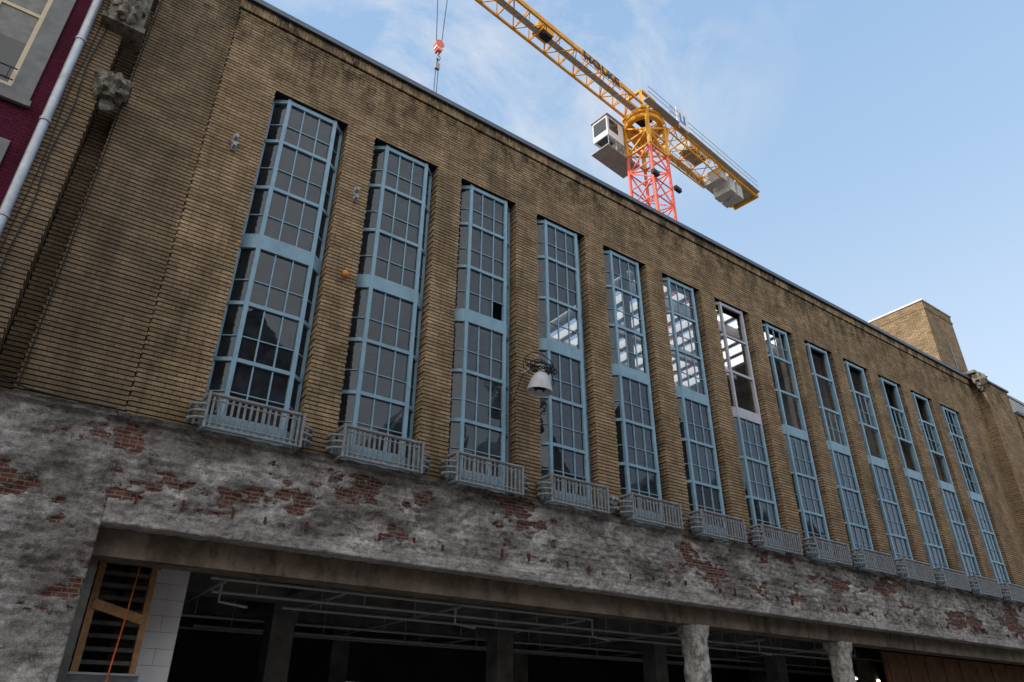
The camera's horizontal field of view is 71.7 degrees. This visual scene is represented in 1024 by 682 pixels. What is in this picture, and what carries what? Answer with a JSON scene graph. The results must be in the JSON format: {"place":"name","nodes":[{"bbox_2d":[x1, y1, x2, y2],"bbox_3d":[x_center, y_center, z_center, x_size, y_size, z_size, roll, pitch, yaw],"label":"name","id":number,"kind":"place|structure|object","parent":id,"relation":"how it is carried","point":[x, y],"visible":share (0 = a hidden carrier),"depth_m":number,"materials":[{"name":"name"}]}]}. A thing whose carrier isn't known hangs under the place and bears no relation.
{"place":"outdoors","nodes":[
{"label":"outdoors","id":0,"kind":"place"},
{"bbox_2d":[0,387,131,681],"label":"plaster pier","id":1,"kind":"structure","parent":0,"point":[59,458],"depth_m":10.06,"materials":[{"name":"grey paint"}]},
{"bbox_2d":[56,533,1023,681],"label":"ground floor walls","id":2,"kind":"structure","parent":0,"point":[206,656],"depth_m":21.90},
{"bbox_2d":[0,57,983,554],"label":"interior shell","id":3,"kind":"object","parent":2,"relation":"on","point":[266,353],"visible":0.22,"depth_m":19.77,"materials":[{"name":"paint"}]},
{"bbox_2d":[0,0,1023,602],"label":"brick walls","id":4,"kind":"structure","parent":2,"relation":"on","point":[134,316],"depth_m":16.03,"materials":[{"name":"brown brick"}]},
{"bbox_2d":[0,0,102,235],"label":"drainpipe","id":5,"kind":"object","parent":4,"relation":"attached to","point":[26,162],"visible":1,"depth_m":11.81,"materials":[{"name":"metal"}]},
{"bbox_2d":[0,0,162,420],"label":"facade cables","id":6,"kind":"object","parent":4,"relation":"attached to","point":[14,382],"visible":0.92,"depth_m":11.50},
{"bbox_2d":[92,68,133,110],"bbox_3d":[-7.270,-4.450,12.810,0.683,0.841,0.773,19,-34,-31],"label":"stone corbel","id":7,"kind":"object","parent":4,"relation":"attached to","point":[110,89],"visible":0.99,"depth_m":12.65,"materials":[{"name":"grey stone"}]},
{"bbox_2d":[100,0,158,51],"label":"stone relief sculpture","id":8,"kind":"object","parent":4,"relation":"attached to","point":[127,19],"visible":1,"depth_m":13.37,"materials":[{"name":"grey stone"}]},
{"bbox_2d":[230,133,239,150],"bbox_3d":[-5.606,-4.052,14.353,0.140,0.400,0.160,19,-34,-31],"label":"wall anchor bracket","id":9,"kind":"object","parent":4,"relation":"attached to","point":[234,141],"depth_m":14.32,"materials":[{"name":"grey metal"}]},
{"bbox_2d":[186,390,312,451],"bbox_3d":[-4.449,1.413,12.175,2.136,0.648,0.402,19,-34,-31],"label":"balcony railing","id":10,"kind":"object","parent":4,"relation":"attached to","point":[297,445],"visible":1,"depth_m":12.00,"materials":[{"name":"grey metal"}]},
{"bbox_2d":[342,270,348,276],"bbox_3d":[-3.448,-1.398,14.681,0.140,0.159,0.134,19,-34,-31],"label":"orange warning light","id":11,"kind":"object","parent":4,"relation":"attached to","point":[345,273],"visible":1,"depth_m":14.63,"materials":[{"name":"plastic"}]},
{"bbox_2d":[352,186,359,202],"bbox_3d":[-3.443,-3.264,15.687,0.140,0.400,0.160,19,-34,-31],"label":"wall anchor bracket","id":12,"kind":"object","parent":4,"relation":"attached to","point":[355,194],"depth_m":15.66,"materials":[{"name":"grey metal"}]},
{"bbox_2d":[325,423,430,476],"bbox_3d":[-2.491,2.095,13.400,2.136,0.648,0.402,19,-34,-31],"label":"balcony railing","id":13,"kind":"object","parent":4,"relation":"attached to","point":[419,459],"visible":1,"depth_m":13.21,"materials":[{"name":"grey metal"}]},
{"bbox_2d":[440,450,528,498],"bbox_3d":[-0.534,2.776,14.625,2.136,0.648,0.402,19,-34,-31],"label":"balcony railing","id":14,"kind":"object","parent":4,"relation":"attached to","point":[455,465],"visible":1,"depth_m":14.41,"materials":[{"name":"grey metal"}]},
{"bbox_2d":[509,351,557,489],"bbox_3d":[0.533,1.807,15.618,1.007,3.096,0.974,19,-34,-31],"label":"street lamp","id":15,"kind":"object","parent":4,"relation":"attached to","point":[539,385],"visible":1,"depth_m":15.87,"materials":[{"name":"metal"}]},
{"bbox_2d":[100,415,1023,650],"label":"plaster band","id":16,"kind":"object","parent":4,"relation":"attached to","point":[161,463],"visible":1,"depth_m":14.13,"materials":[{"name":"grey paint"}]},
{"bbox_2d":[134,494,1017,637],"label":"rusty anchor stubs","id":17,"kind":"object","parent":16,"relation":"on","point":[442,547],"visible":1,"depth_m":15.06,"materials":[{"name":"brown metal"}]},
{"bbox_2d":[536,472,612,515],"bbox_3d":[1.424,3.458,15.851,2.136,0.648,0.402,19,-34,-31],"label":"balcony railing","id":18,"kind":"object","parent":4,"relation":"attached to","point":[606,508],"visible":1,"depth_m":15.63,"materials":[{"name":"grey metal"}]},
{"bbox_2d":[197,99,1016,601],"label":"window frames","id":19,"kind":"structure","parent":4,"relation":"attached to","point":[311,261],"depth_m":17.91,"materials":[{"name":"blue metal"}]},
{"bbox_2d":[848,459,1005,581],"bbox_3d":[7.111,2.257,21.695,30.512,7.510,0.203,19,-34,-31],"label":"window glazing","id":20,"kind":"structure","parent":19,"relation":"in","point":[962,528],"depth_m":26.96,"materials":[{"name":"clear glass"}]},
{"bbox_2d":[611,495,618,512],"bbox_3d":[2.423,3.807,16.610,0.140,0.400,0.160,19,-34,-31],"label":"wall anchor bracket","id":21,"kind":"object","parent":4,"relation":"attached to","point":[614,505],"depth_m":16.60,"materials":[{"name":"grey metal"}]},
{"bbox_2d":[250,0,1008,392],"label":"parapet coping","id":22,"kind":"object","parent":4,"relation":"on","point":[464,110],"visible":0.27,"depth_m":20.63,"materials":[{"name":"metal"}]},
{"bbox_2d":[618,492,685,531],"bbox_3d":[3.381,4.140,17.076,2.136,0.648,0.402,19,-34,-31],"label":"balcony railing","id":23,"kind":"object","parent":4,"relation":"attached to","point":[678,520],"visible":1,"depth_m":16.85,"materials":[{"name":"grey metal"}]},
{"bbox_2d":[688,508,748,544],"bbox_3d":[5.339,4.822,18.302,2.136,0.648,0.402,19,-34,-31],"label":"balcony railing","id":24,"kind":"object","parent":4,"relation":"attached to","point":[740,533],"visible":1,"depth_m":18.07,"materials":[{"name":"grey metal"}]},
{"bbox_2d":[749,523,803,556],"bbox_3d":[7.296,5.503,19.527,2.136,0.648,0.402,19,-34,-31],"label":"balcony railing","id":25,"kind":"object","parent":4,"relation":"attached to","point":[797,550],"visible":1,"depth_m":19.29,"materials":[{"name":"grey metal"}]},
{"bbox_2d":[803,536,852,567],"bbox_3d":[9.254,6.185,20.753,2.136,0.648,0.402,19,-34,-31],"label":"balcony railing","id":26,"kind":"object","parent":4,"relation":"attached to","point":[842,555],"visible":1,"depth_m":20.51,"materials":[{"name":"grey metal"}]},
{"bbox_2d":[851,547,895,576],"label":"balcony railing","id":27,"kind":"object","parent":4,"relation":"attached to","point":[889,566],"visible":0.97,"depth_m":21.73,"materials":[{"name":"grey metal"}]},
{"bbox_2d":[893,557,935,584],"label":"balcony railing","id":28,"kind":"object","parent":4,"relation":"attached to","point":[930,578],"visible":0.96,"depth_m":22.95,"materials":[{"name":"grey metal"}]},
{"bbox_2d":[918,423,924,433],"bbox_3d":[16.230,3.448,28.080,0.140,0.400,0.160,19,-34,-31],"label":"wall anchor bracket","id":29,"kind":"object","parent":4,"relation":"attached to","point":[920,428],"depth_m":28.08,"materials":[{"name":"grey metal"}]},
{"bbox_2d":[947,434,953,443],"bbox_3d":[18.181,4.048,29.345,0.140,0.400,0.160,19,-34,-31],"label":"wall anchor bracket","id":30,"kind":"object","parent":4,"relation":"attached to","point":[949,437],"depth_m":29.34,"materials":[{"name":"grey metal"}]},
{"bbox_2d":[932,566,970,591],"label":"balcony railing","id":31,"kind":"object","parent":4,"relation":"attached to","point":[964,585],"visible":0.94,"depth_m":24.17,"materials":[{"name":"grey metal"}]},
{"bbox_2d":[964,369,988,390],"bbox_3d":[21.795,1.870,33.095,0.779,1.026,0.820,19,-34,-31],"label":"stone corbel","id":32,"kind":"object","parent":4,"relation":"attached to","point":[979,380],"visible":1,"depth_m":32.92,"materials":[{"name":"beige stone"}]},
{"bbox_2d":[967,574,1002,598],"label":"balcony railing","id":33,"kind":"object","parent":4,"relation":"attached to","point":[992,586],"visible":0.86,"depth_m":25.39,"materials":[{"name":"grey metal"}]},
{"bbox_2d":[999,582,1023,602],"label":"balcony railing","id":34,"kind":"object","parent":4,"relation":"attached to","point":[1015,593],"visible":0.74,"depth_m":26.53,"materials":[{"name":"grey metal"}]},
{"bbox_2d":[86,466,1023,671],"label":"ground floor beams","id":35,"kind":"structure","parent":2,"relation":"on","point":[202,562],"depth_m":16.05,"materials":[{"name":"grey concrete"}]},
{"bbox_2d":[178,576,885,679],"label":"sprinkler pipes","id":36,"kind":"object","parent":35,"relation":"hanging from","point":[245,630],"visible":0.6,"depth_m":17.20,"materials":[{"name":"grey metal"}]},
{"bbox_2d":[868,298,967,372],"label":"brick tower","id":37,"kind":"structure","parent":2,"relation":"on","point":[921,324],"depth_m":36.69,"materials":[{"name":"brown brick"}]},
{"bbox_2d":[263,0,1023,402],"label":"sky","id":38,"kind":"structure","parent":0,"point":[882,141],"materials":[{"name":"blue"}]},
{"bbox_3d":[5.175,13.133,20.387,39.400,0.115,9.300,19,-34,-31],"label":"floor slab","id":39,"kind":"object","parent":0,"visible":0},
{"bbox_2d":[65,671,140,681],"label":"steel beam stand","id":40,"kind":"object","parent":39,"relation":"on","point":[72,676],"visible":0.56,"depth_m":10.17,"materials":[{"name":"metal"}]},
{"bbox_2d":[105,566,140,681],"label":"orange cable","id":41,"kind":"object","parent":40,"relation":"attached to","point":[122,625],"visible":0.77,"depth_m":10.74,"materials":[{"name":"orange plastic"}]},
{"bbox_2d":[69,562,160,673],"bbox_3d":[-6.316,5.269,10.730,0.997,4.270,1.028,19,-34,-31],"label":"timber shoring frame","id":42,"kind":"object","parent":39,"relation":"on","point":[99,604],"visible":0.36,"depth_m":11.16,"materials":[{"name":"wood"}]},
{"bbox_2d":[97,568,189,681],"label":"block wall","id":43,"kind":"structure","parent":39,"relation":"on","point":[161,630],"depth_m":11.68,"materials":[{"name":"white paint"}]},
{"bbox_2d":[255,603,878,681],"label":"interior columns","id":44,"kind":"structure","parent":39,"relation":"on","point":[504,663],"depth_m":18.55,"materials":[{"name":"concrete"}]},
{"bbox_2d":[676,624,711,681],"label":"battered column","id":45,"kind":"structure","parent":39,"relation":"on","point":[695,648],"depth_m":16.91,"materials":[{"name":"grey concrete"}]},
{"bbox_2d":[821,641,855,681],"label":"battered column","id":46,"kind":"structure","parent":39,"relation":"on","point":[839,653],"depth_m":20.07,"materials":[{"name":"grey concrete"}]},
{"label":"pavement","id":47,"kind":"structure","parent":0,"visible":0},
{"bbox_2d":[0,0,92,205],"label":"walls","id":48,"kind":"structure","parent":47,"relation":"on","point":[18,124],"depth_m":11.87,"materials":[{"name":"brick"}]},
{"bbox_2d":[0,0,75,163],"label":"windows","id":49,"kind":"structure","parent":48,"relation":"attached to","point":[30,32],"depth_m":12.30,"materials":[{"name":"grey stone"}]},
{"bbox_2d":[1007,394,1023,438],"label":"slate roof building","id":50,"kind":"structure","parent":47,"relation":"on","point":[1017,407],"depth_m":44.63,"materials":[{"name":"brick"}]},
{"bbox_3d":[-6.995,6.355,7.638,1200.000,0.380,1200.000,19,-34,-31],"label":"ground","id":51,"kind":"structure","parent":0,"visible":0},
{"bbox_2d":[433,0,759,380],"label":"tower crane","id":52,"kind":"object","parent":51,"relation":"on","point":[612,135],"visible":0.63,"depth_m":49.01,"materials":[{"name":"yellow paint"}]}
]}

